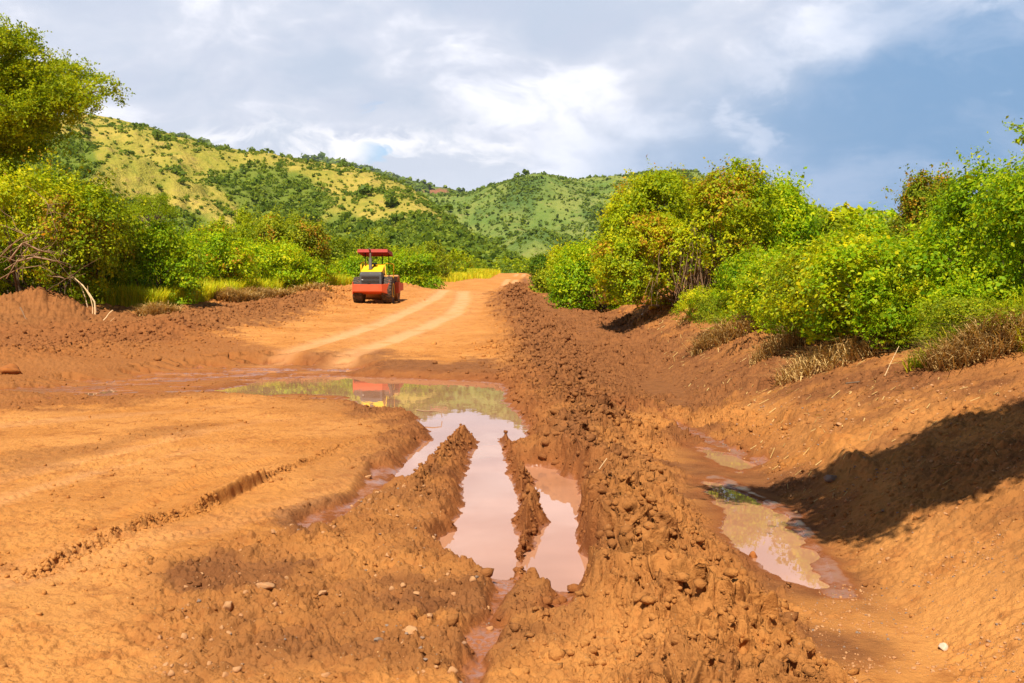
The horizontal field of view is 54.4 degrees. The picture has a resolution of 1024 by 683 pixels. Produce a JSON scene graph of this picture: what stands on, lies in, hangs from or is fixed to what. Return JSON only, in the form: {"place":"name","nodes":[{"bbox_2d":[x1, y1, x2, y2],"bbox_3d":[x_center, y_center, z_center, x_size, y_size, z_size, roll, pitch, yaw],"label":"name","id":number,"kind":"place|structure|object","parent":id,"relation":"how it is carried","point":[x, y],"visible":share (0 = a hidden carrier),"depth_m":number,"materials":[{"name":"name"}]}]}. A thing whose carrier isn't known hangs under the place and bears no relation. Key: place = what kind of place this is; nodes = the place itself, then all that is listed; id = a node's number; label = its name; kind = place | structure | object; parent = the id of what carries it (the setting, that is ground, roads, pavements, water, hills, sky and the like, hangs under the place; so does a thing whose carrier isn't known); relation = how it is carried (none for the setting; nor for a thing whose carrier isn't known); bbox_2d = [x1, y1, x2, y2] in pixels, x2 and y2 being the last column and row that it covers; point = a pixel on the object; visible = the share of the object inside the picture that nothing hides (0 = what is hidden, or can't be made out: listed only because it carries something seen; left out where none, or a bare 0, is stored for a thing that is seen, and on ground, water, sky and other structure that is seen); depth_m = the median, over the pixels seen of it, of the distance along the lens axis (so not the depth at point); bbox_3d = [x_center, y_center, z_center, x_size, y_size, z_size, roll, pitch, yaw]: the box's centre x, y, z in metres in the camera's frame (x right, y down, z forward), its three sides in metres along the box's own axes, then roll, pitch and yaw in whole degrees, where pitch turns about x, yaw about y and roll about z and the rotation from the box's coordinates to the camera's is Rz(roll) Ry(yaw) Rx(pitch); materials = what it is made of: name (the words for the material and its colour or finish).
{"place":"outdoors","nodes":[
{"label":"outdoors","id":0,"kind":"place"},
{"bbox_2d":[17,114,479,247],"bbox_3d":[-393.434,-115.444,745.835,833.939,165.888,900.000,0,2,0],"label":"hill","id":1,"kind":"structure","parent":0,"point":[136,170],"depth_m":634.05,"materials":[{"name":"green plant"}]},
{"bbox_2d":[151,129,176,140],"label":"hill shrub","id":2,"kind":"object","parent":1,"relation":"on","point":[156,134],"visible":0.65,"depth_m":742.09,"materials":[{"name":"green plant"}]},
{"bbox_2d":[163,164,186,175],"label":"hill shrub","id":3,"kind":"object","parent":1,"relation":"on","point":[177,170],"visible":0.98,"depth_m":581.95,"materials":[{"name":"green plant"}]},
{"bbox_2d":[13,130,526,272],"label":"hill woodland","id":4,"kind":"object","parent":1,"relation":"on","point":[452,235],"visible":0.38,"depth_m":556.92,"materials":[{"name":"green plant"}]},
{"bbox_2d":[53,112,524,257],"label":"hill shrubs","id":5,"kind":"object","parent":1,"relation":"on","point":[424,202],"visible":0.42,"depth_m":700.28,"materials":[{"name":"green plant"}]},
{"bbox_2d":[358,184,374,193],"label":"hill shrub","id":6,"kind":"object","parent":1,"relation":"on","point":[364,189],"visible":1,"depth_m":630.74,"materials":[{"name":"green plant"}]},
{"bbox_2d":[383,189,400,206],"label":"hill shrub","id":7,"kind":"object","parent":1,"relation":"on","point":[392,199],"visible":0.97,"depth_m":606.92,"materials":[{"name":"green plant"}]},
{"bbox_2d":[392,180,465,193],"bbox_3d":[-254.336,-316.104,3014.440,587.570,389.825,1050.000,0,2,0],"label":"red hill","id":8,"kind":"structure","parent":0,"point":[434,189],"depth_m":3163.97,"materials":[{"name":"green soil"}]},
{"bbox_2d":[393,176,464,195],"bbox_3d":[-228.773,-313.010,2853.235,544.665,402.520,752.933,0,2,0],"label":"red hill woodland","id":9,"kind":"object","parent":8,"relation":"on","point":[421,185],"visible":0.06,"depth_m":3151.91,"materials":[{"name":"green plant"}]},
{"bbox_2d":[0,273,1023,682],"bbox_3d":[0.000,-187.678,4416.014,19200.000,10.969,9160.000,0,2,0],"label":"ground","id":10,"kind":"structure","parent":0,"point":[82,639],"depth_m":8.72,"materials":[{"name":"red soil"}]},
{"bbox_2d":[0,363,22,374],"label":"mud lump","id":11,"kind":"object","parent":10,"relation":"on","point":[10,368],"visible":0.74,"depth_m":24.19,"materials":[{"name":"orange soil"}]},
{"bbox_2d":[0,143,62,294],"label":"bush","id":12,"kind":"object","parent":10,"relation":"on","point":[3,168],"visible":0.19,"depth_m":42.92,"materials":[{"name":"green plant"}]},
{"bbox_2d":[0,13,135,165],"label":"acacia tree","id":13,"kind":"object","parent":10,"relation":"on","point":[39,99],"visible":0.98,"depth_m":42.16,"materials":[{"name":"green plant"}]},
{"bbox_2d":[0,146,152,304],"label":"thorn bush","id":14,"kind":"object","parent":10,"relation":"on","point":[93,209],"visible":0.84,"depth_m":41.17,"materials":[{"name":"green plant"}]},
{"bbox_2d":[0,186,99,292],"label":"bare branches","id":15,"kind":"object","parent":14,"relation":"attached to","point":[22,259],"visible":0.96,"depth_m":39.12,"materials":[{"name":"brown wood"}]},
{"bbox_2d":[57,222,125,289],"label":"creeper bush","id":16,"kind":"object","parent":10,"relation":"on","point":[91,264],"visible":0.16,"depth_m":44.46,"materials":[{"name":"green plant"}]},
{"bbox_2d":[92,204,211,304],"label":"creeper mound","id":17,"kind":"object","parent":10,"relation":"on","point":[162,241],"visible":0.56,"depth_m":46.22,"materials":[{"name":"green plant"}]},
{"bbox_2d":[124,192,182,225],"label":"umbrella thorn","id":18,"kind":"object","parent":10,"relation":"on","point":[159,207],"visible":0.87,"depth_m":79.10,"materials":[{"name":"green plant"}]},
{"bbox_2d":[132,301,184,315],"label":"dry grass heap","id":19,"kind":"object","parent":10,"relation":"on","point":[154,309],"visible":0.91,"depth_m":41.41,"materials":[{"name":"plant"}]},
{"bbox_2d":[13,435,371,582],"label":"rut lip crumbs","id":20,"kind":"object","parent":10,"relation":"on","point":[30,574],"visible":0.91,"depth_m":8.04,"materials":[{"name":"red soil"}]},
{"bbox_2d":[157,217,261,286],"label":"creeper mound","id":21,"kind":"object","parent":10,"relation":"on","point":[220,258],"visible":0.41,"depth_m":56.14,"materials":[{"name":"green plant"}]},
{"bbox_2d":[0,271,422,307],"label":"verge grass","id":22,"kind":"structure","parent":10,"relation":"on","point":[128,297],"depth_m":47.25,"materials":[{"name":"plant"}]},
{"bbox_2d":[0,285,424,366],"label":"berm clods","id":23,"kind":"object","parent":10,"relation":"on","point":[52,349],"visible":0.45,"depth_m":35.90,"materials":[{"name":"red soil"}]},
{"bbox_2d":[185,207,264,248],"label":"feathery tree","id":24,"kind":"object","parent":10,"relation":"on","point":[247,227],"visible":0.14,"depth_m":79.11,"materials":[{"name":"green plant"}]},
{"bbox_2d":[210,285,269,301],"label":"dry grass heap","id":25,"kind":"object","parent":10,"relation":"on","point":[232,294],"visible":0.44,"depth_m":52.14,"materials":[{"name":"plant"}]},
{"bbox_2d":[223,204,283,243],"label":"feathery tree","id":26,"kind":"object","parent":10,"relation":"on","point":[242,214],"visible":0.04,"depth_m":82.96,"materials":[{"name":"green plant"}]},
{"bbox_2d":[240,284,296,298],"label":"dry grass heap","id":27,"kind":"object","parent":10,"relation":"on","point":[272,293],"visible":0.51,"depth_m":55.76,"materials":[{"name":"plant"}]},
{"bbox_2d":[212,236,330,288],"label":"creeper mound","id":28,"kind":"object","parent":10,"relation":"on","point":[273,258],"visible":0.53,"depth_m":62.48,"materials":[{"name":"green plant"}]},
{"bbox_2d":[240,201,339,284],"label":"round tree","id":29,"kind":"object","parent":10,"relation":"on","point":[305,233],"visible":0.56,"depth_m":70.85,"materials":[{"name":"green plant"}]},
{"bbox_2d":[285,282,337,291],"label":"dry grass heap","id":30,"kind":"object","parent":10,"relation":"on","point":[306,287],"visible":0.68,"depth_m":59.80,"materials":[{"name":"plant"}]},
{"bbox_2d":[138,484,493,680],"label":"pebbles","id":31,"kind":"object","parent":10,"relation":"on","point":[171,673],"visible":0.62,"depth_m":5.74,"materials":[{"name":"stone"}]},
{"bbox_2d":[63,369,587,591],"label":"puddle water","id":32,"kind":"structure","parent":10,"relation":"on","point":[484,535],"depth_m":12.04,"materials":[{"name":"brown liquid"}]},
{"bbox_2d":[181,475,489,682],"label":"grey pebbles","id":33,"kind":"object","parent":10,"relation":"on","point":[386,625],"visible":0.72,"depth_m":5.54,"materials":[{"name":"stone"}]},
{"bbox_2d":[311,250,368,280],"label":"green bush","id":34,"kind":"object","parent":10,"relation":"on","point":[350,266],"visible":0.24,"depth_m":80.92,"materials":[{"name":"green plant"}]},
{"bbox_2d":[326,225,396,263],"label":"flat topped tree","id":35,"kind":"object","parent":10,"relation":"on","point":[340,245],"visible":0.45,"depth_m":106.50,"materials":[{"name":"green plant"}]},
{"bbox_2d":[352,248,402,303],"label":"road roller","id":36,"kind":"object","parent":10,"relation":"on","point":[374,281],"visible":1,"depth_m":53.71,"materials":[{"name":"red paint"}]},
{"bbox_2d":[372,242,447,288],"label":"green bush","id":37,"kind":"object","parent":10,"relation":"on","point":[406,265],"visible":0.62,"depth_m":103.41,"materials":[{"name":"green plant"}]},
{"bbox_2d":[398,239,454,276],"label":"olive bush","id":38,"kind":"object","parent":10,"relation":"on","point":[443,262],"visible":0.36,"depth_m":133.94,"materials":[{"name":"green plant"}]},
{"bbox_2d":[382,423,475,493],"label":"rut strip clods","id":39,"kind":"object","parent":10,"relation":"on","point":[436,452],"visible":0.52,"depth_m":11.43,"materials":[{"name":"red soil"}]},
{"bbox_2d":[420,248,478,272],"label":"bush","id":40,"kind":"object","parent":10,"relation":"on","point":[463,257],"visible":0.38,"depth_m":178.29,"materials":[{"name":"green plant"}]},
{"bbox_2d":[400,268,500,281],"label":"verge grass","id":41,"kind":"structure","parent":10,"relation":"on","point":[479,273],"depth_m":163.25,"materials":[{"name":"yellow plant"}]},
{"bbox_2d":[491,255,533,272],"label":"bush","id":42,"kind":"object","parent":10,"relation":"on","point":[518,262],"visible":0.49,"depth_m":282.21,"materials":[{"name":"green plant"}]},
{"bbox_2d":[500,438,543,581],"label":"rut strip clods","id":43,"kind":"object","parent":10,"relation":"on","point":[533,530],"visible":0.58,"depth_m":8.76,"materials":[{"name":"red soil"}]},
{"bbox_2d":[486,281,583,350],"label":"ridge clods","id":44,"kind":"object","parent":10,"relation":"on","point":[520,294],"visible":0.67,"depth_m":41.43,"materials":[{"name":"red soil"}]},
{"bbox_2d":[525,249,548,283],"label":"round bush","id":45,"kind":"object","parent":10,"relation":"on","point":[539,259],"visible":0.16,"depth_m":111.80,"materials":[{"name":"green plant"}]},
{"bbox_2d":[528,264,552,292],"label":"olive bush","id":46,"kind":"object","parent":10,"relation":"on","point":[538,282],"visible":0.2,"depth_m":65.24,"materials":[{"name":"green plant"}]},
{"bbox_2d":[545,239,595,296],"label":"green bush","id":47,"kind":"object","parent":10,"relation":"on","point":[554,255],"visible":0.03,"depth_m":57.49,"materials":[{"name":"green plant"}]},
{"bbox_2d":[541,228,649,310],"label":"green bush","id":48,"kind":"object","parent":10,"relation":"on","point":[571,274],"visible":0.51,"depth_m":48.64,"materials":[{"name":"green plant"}]},
{"bbox_2d":[584,154,802,310],"bbox_3d":[6.947,-4.046,38.243,7.992,6.263,7.192,1,3,30],"label":"vine covered tree","id":49,"kind":"object","parent":10,"relation":"on","point":[698,246],"visible":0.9,"depth_m":36.68,"materials":[{"name":"green plant"}]},
{"bbox_2d":[407,333,985,682],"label":"ridge clods","id":50,"kind":"object","parent":10,"relation":"on","point":[557,653],"visible":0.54,"depth_m":6.88,"materials":[{"name":"red soil"}]},
{"bbox_2d":[522,291,873,475],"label":"churned soil","id":51,"kind":"structure","parent":10,"relation":"on","point":[780,460],"depth_m":24.62,"materials":[{"name":"brown soil"}]},
{"bbox_2d":[668,282,736,319],"bbox_3d":[6.528,-1.177,32.721,2.732,1.586,2.312,1,3,20],"label":"growth","id":52,"kind":"object","parent":10,"relation":"on","point":[683,305],"visible":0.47,"depth_m":32.42,"materials":[{"name":"green plant"}]},
{"bbox_2d":[686,288,729,314],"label":"growth","id":53,"kind":"object","parent":10,"relation":"on","point":[699,294],"visible":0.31,"depth_m":32.15,"materials":[{"name":"green plant"}]},
{"bbox_2d":[689,290,737,328],"bbox_3d":[6.320,-0.807,28.927,2.469,1.443,1.945,-1,3,-23],"label":"growth","id":54,"kind":"object","parent":10,"relation":"on","point":[713,307],"visible":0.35,"depth_m":28.49,"materials":[{"name":"green plant"}]},
{"bbox_2d":[681,311,766,355],"bbox_3d":[5.967,-0.292,26.349,3.981,1.403,3.534,0,2,0],"label":"dry grass heap","id":55,"kind":"object","parent":10,"relation":"on","point":[728,331],"visible":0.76,"depth_m":26.00,"materials":[{"name":"plant"}]},
{"bbox_2d":[716,293,760,322],"bbox_3d":[6.711,-0.731,26.769,2.458,1.439,2.200,-1,2,-12],"label":"growth","id":56,"kind":"object","parent":10,"relation":"on","point":[729,313],"visible":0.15,"depth_m":26.56,"materials":[{"name":"green plant"}]},
{"bbox_2d":[696,447,829,588],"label":"ditch water","id":57,"kind":"structure","parent":10,"relation":"on","point":[768,538],"depth_m":8.50,"materials":[{"name":"brown liquid"}]},
{"bbox_2d":[717,248,811,331],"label":"leafy bush","id":58,"kind":"object","parent":10,"relation":"on","point":[735,303],"visible":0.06,"depth_m":22.53,"materials":[{"name":"green plant"}]},
{"bbox_2d":[747,293,786,330],"bbox_3d":[6.876,-0.654,24.422,2.155,1.410,2.407,-2,3,-37],"label":"growth","id":59,"kind":"object","parent":10,"relation":"on","point":[759,323],"visible":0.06,"depth_m":24.31,"materials":[{"name":"green plant"}]},
{"bbox_2d":[708,165,829,286],"bbox_3d":[9.976,-4.328,39.804,4.682,5.251,7.687,0,2,0],"label":"leafy bush","id":60,"kind":"object","parent":10,"relation":"on","point":[800,211],"visible":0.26,"depth_m":37.24,"materials":[{"name":"green plant"}]},
{"bbox_2d":[728,322,824,364],"bbox_3d":[5.837,-0.005,20.251,3.000,1.045,2.316,0,2,0],"label":"dry grass heap","id":61,"kind":"object","parent":10,"relation":"on","point":[772,343],"visible":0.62,"depth_m":20.16,"materials":[{"name":"plant"}]},
{"bbox_2d":[707,229,868,320],"bbox_3d":[7.912,-1.611,26.945,5.555,2.696,5.316,-2,3,-41],"label":"bright bush","id":62,"kind":"object","parent":10,"relation":"on","point":[731,277],"visible":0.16,"depth_m":26.81,"materials":[{"name":"green plant"}]},
{"bbox_2d":[787,313,825,336],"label":"growth","id":63,"kind":"object","parent":10,"relation":"on","point":[799,321],"visible":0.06,"depth_m":20.04,"materials":[{"name":"green plant"}]},
{"bbox_2d":[792,198,853,246],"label":"leafy bush","id":64,"kind":"object","parent":10,"relation":"on","point":[829,224],"visible":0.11,"depth_m":45.33,"materials":[{"name":"green plant"}]},
{"bbox_2d":[739,215,917,333],"bbox_3d":[7.159,-0.964,19.148,5.174,2.792,4.139,0,2,-10],"label":"leafy bush","id":65,"kind":"object","parent":10,"relation":"on","point":[778,265],"visible":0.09,"depth_m":18.94,"materials":[{"name":"green plant"}]},
{"bbox_2d":[638,304,1022,525],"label":"loose straw","id":66,"kind":"object","parent":10,"relation":"on","point":[834,421],"visible":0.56,"depth_m":11.32,"materials":[{"name":"beige plant"}]},
{"bbox_2d":[752,323,912,385],"bbox_3d":[5.990,0.088,16.700,4.343,1.350,3.273,0,2,0],"label":"dry grass heap","id":67,"kind":"object","parent":10,"relation":"on","point":[842,345],"visible":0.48,"depth_m":16.36,"materials":[{"name":"plant"}]},
{"bbox_2d":[754,222,913,340],"bbox_3d":[7.281,-0.912,19.300,5.021,2.681,4.280,1,3,32],"label":"leafy bush","id":68,"kind":"object","parent":10,"relation":"on","point":[770,312],"visible":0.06,"depth_m":19.07,"materials":[{"name":"green plant"}]},
{"bbox_2d":[810,201,888,239],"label":"bush","id":69,"kind":"object","parent":10,"relation":"on","point":[848,212],"visible":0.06,"depth_m":46.05,"materials":[{"name":"green plant"}]},
{"bbox_2d":[824,206,891,242],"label":"leafy bush","id":70,"kind":"object","parent":10,"relation":"on","point":[877,224],"visible":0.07,"depth_m":37.06,"materials":[{"name":"green plant"}]},
{"bbox_2d":[700,304,1023,351],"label":"bank top grass","id":71,"kind":"structure","parent":10,"relation":"on","point":[1018,333],"depth_m":12.31,"materials":[{"name":"brown plant"}]},
{"bbox_2d":[709,380,1018,563],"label":"bank pebbles","id":72,"kind":"object","parent":10,"relation":"on","point":[884,473],"visible":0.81,"depth_m":9.96,"materials":[{"name":"stone"}]},
{"bbox_2d":[845,202,899,227],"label":"bush","id":73,"kind":"object","parent":10,"relation":"on","point":[887,210],"visible":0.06,"depth_m":50.64,"materials":[{"name":"green plant"}]},
{"bbox_2d":[723,381,1023,553],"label":"grey bank pebbles","id":74,"kind":"object","parent":10,"relation":"on","point":[882,510],"visible":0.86,"depth_m":10.18,"materials":[{"name":"stone"}]},
{"bbox_2d":[798,240,956,343],"bbox_3d":[6.859,-0.662,17.101,3.776,2.202,3.799,1,3,23],"label":"leafy bush","id":75,"kind":"object","parent":10,"relation":"on","point":[875,270],"visible":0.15,"depth_m":16.25,"materials":[{"name":"green plant"}]},
{"bbox_2d":[796,226,990,341],"bbox_3d":[6.986,-0.719,16.446,4.226,2.464,4.251,1,3,24],"label":"leafy bush","id":76,"kind":"object","parent":10,"relation":"on","point":[815,275],"visible":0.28,"depth_m":15.61,"materials":[{"name":"green plant"}]},
{"bbox_2d":[766,217,1020,344],"bbox_3d":[6.745,-0.930,17.895,4.338,2.718,5.089,0,2,7],"label":"leafy bush","id":77,"kind":"object","parent":10,"relation":"on","point":[798,286],"visible":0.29,"depth_m":16.88,"materials":[{"name":"green plant"}]},
{"bbox_2d":[858,289,941,352],"bbox_3d":[6.412,-0.235,15.726,1.833,1.199,2.048,1,2,14],"label":"growth","id":78,"kind":"object","parent":10,"relation":"on","point":[872,319],"visible":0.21,"depth_m":15.51,"materials":[{"name":"green plant"}]},
{"bbox_2d":[790,242,1023,340],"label":"leafy bush","id":79,"kind":"object","parent":10,"relation":"on","point":[863,289],"visible":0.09,"depth_m":16.13,"materials":[{"name":"green plant"}]},
{"bbox_2d":[893,339,936,372],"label":"grass clump","id":80,"kind":"object","parent":10,"relation":"on","point":[917,365],"visible":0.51,"depth_m":13.24,"materials":[{"name":"green plant"}]},
{"bbox_2d":[807,231,1023,345],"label":"leafy bush","id":81,"kind":"object","parent":10,"relation":"on","point":[880,240],"visible":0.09,"depth_m":16.11,"materials":[{"name":"green plant"}]},
{"bbox_2d":[881,277,963,338],"bbox_3d":[6.819,-0.380,15.599,2.217,1.298,1.984,0,2,-1],"label":"growth","id":82,"kind":"object","parent":10,"relation":"on","point":[896,295],"visible":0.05,"depth_m":15.37,"materials":[{"name":"green plant"}]},
{"bbox_2d":[881,159,971,242],"bbox_3d":[11.321,-2.767,26.919,3.142,4.324,2.536,-1,3,-20],"label":"pod tree","id":83,"kind":"object","parent":10,"relation":"on","point":[912,205],"visible":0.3,"depth_m":26.46,"materials":[{"name":"green plant"}]},
{"bbox_2d":[906,296,957,341],"bbox_3d":[6.834,-0.264,14.919,1.569,1.003,1.590,2,3,36],"label":"growth","id":84,"kind":"object","parent":10,"relation":"on","point":[912,313],"visible":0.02,"depth_m":14.84,"materials":[{"name":"green plant"}]},
{"bbox_2d":[866,306,1023,371],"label":"dry grass heap","id":85,"kind":"object","parent":10,"relation":"on","point":[973,344],"visible":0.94,"depth_m":12.40,"materials":[{"name":"plant"}]},
{"bbox_2d":[910,314,983,369],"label":"grass clump","id":86,"kind":"object","parent":10,"relation":"on","point":[953,331],"visible":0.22,"depth_m":13.12,"materials":[{"name":"brown plant"}]},
{"bbox_2d":[873,267,1021,349],"bbox_3d":[6.984,-0.495,15.925,2.675,1.661,2.496,0,2,0],"label":"bright bush","id":87,"kind":"object","parent":10,"relation":"on","point":[906,329],"visible":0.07,"depth_m":15.24,"materials":[{"name":"green plant"}]},
{"bbox_2d":[900,131,1023,322],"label":"corner bush","id":88,"kind":"object","parent":10,"relation":"on","point":[996,208],"visible":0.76,"depth_m":14.47,"materials":[{"name":"green plant"}]},
{"bbox_2d":[901,188,1023,265],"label":"leafy bush","id":89,"kind":"object","parent":10,"relation":"on","point":[928,225],"depth_m":18.77,"materials":[{"name":"green plant"}]},
{"bbox_2d":[906,286,1021,352],"bbox_3d":[6.363,-0.170,13.431,1.553,1.152,1.971,-2,3,-41],"label":"growth","id":90,"kind":"object","parent":10,"relation":"on","point":[942,317],"visible":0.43,"depth_m":13.39,"materials":[{"name":"green plant"}]},
{"bbox_2d":[908,273,1023,341],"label":"growth","id":91,"kind":"object","parent":10,"relation":"on","point":[959,285],"visible":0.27,"depth_m":14.12,"materials":[{"name":"green plant"}]},
{"bbox_2d":[935,287,1023,342],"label":"growth","id":92,"kind":"object","parent":10,"relation":"on","point":[979,301],"visible":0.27,"depth_m":12.89,"materials":[{"name":"green plant"}]},
{"bbox_2d":[950,285,1023,342],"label":"grass clump","id":93,"kind":"object","parent":10,"relation":"on","point":[1020,303],"visible":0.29,"depth_m":12.79,"materials":[{"name":"brown plant"}]},
{"bbox_2d":[1002,115,1023,145],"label":"overhanging tree","id":94,"kind":"object","parent":10,"relation":"on","point":[1021,137],"visible":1,"depth_m":10.81,"materials":[{"name":"green plant"}]},
{"bbox_2d":[0,0,1023,213],"label":"sky","id":95,"kind":"structure","parent":0,"point":[469,95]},
{"bbox_2d":[506,228,560,258],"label":"green knoll","id":96,"kind":"structure","parent":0,"point":[538,243],"depth_m":858.30,"materials":[{"name":"green plant"}]},
{"bbox_2d":[502,227,570,252],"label":"knoll scrub","id":97,"kind":"object","parent":96,"relation":"on","point":[530,236],"visible":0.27,"depth_m":898.47,"materials":[{"name":"green plant"}]},
{"bbox_2d":[426,172,896,246],"bbox_3d":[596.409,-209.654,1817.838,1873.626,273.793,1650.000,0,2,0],"label":"valley hill","id":98,"kind":"structure","parent":0,"point":[556,205],"depth_m":1587.13,"materials":[{"name":"green plant"}]},
{"bbox_2d":[424,168,893,247],"bbox_3d":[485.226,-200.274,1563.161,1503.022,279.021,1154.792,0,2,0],"label":"valley woodland","id":99,"kind":"object","parent":98,"relation":"on","point":[569,237],"visible":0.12,"depth_m":1626.64,"materials":[{"name":"green plant"}]},
{"bbox_2d":[781,519,1023,682],"bbox_3d":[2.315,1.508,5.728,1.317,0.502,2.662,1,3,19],"label":"bank gravel","id":100,"kind":"structure","parent":0,"point":[894,657],"depth_m":5.95,"materials":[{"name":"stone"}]},
{"bbox_3d":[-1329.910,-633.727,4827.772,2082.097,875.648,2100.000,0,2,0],"label":"far ridge","id":101,"kind":"structure","parent":0,"visible":0},
{"bbox_2d":[158,128,408,179],"bbox_3d":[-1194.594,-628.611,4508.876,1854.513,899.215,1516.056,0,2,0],"label":"ridge woodland","id":102,"kind":"object","parent":101,"relation":"on","point":[321,155],"visible":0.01,"depth_m":5141.15,"materials":[{"name":"green plant"}]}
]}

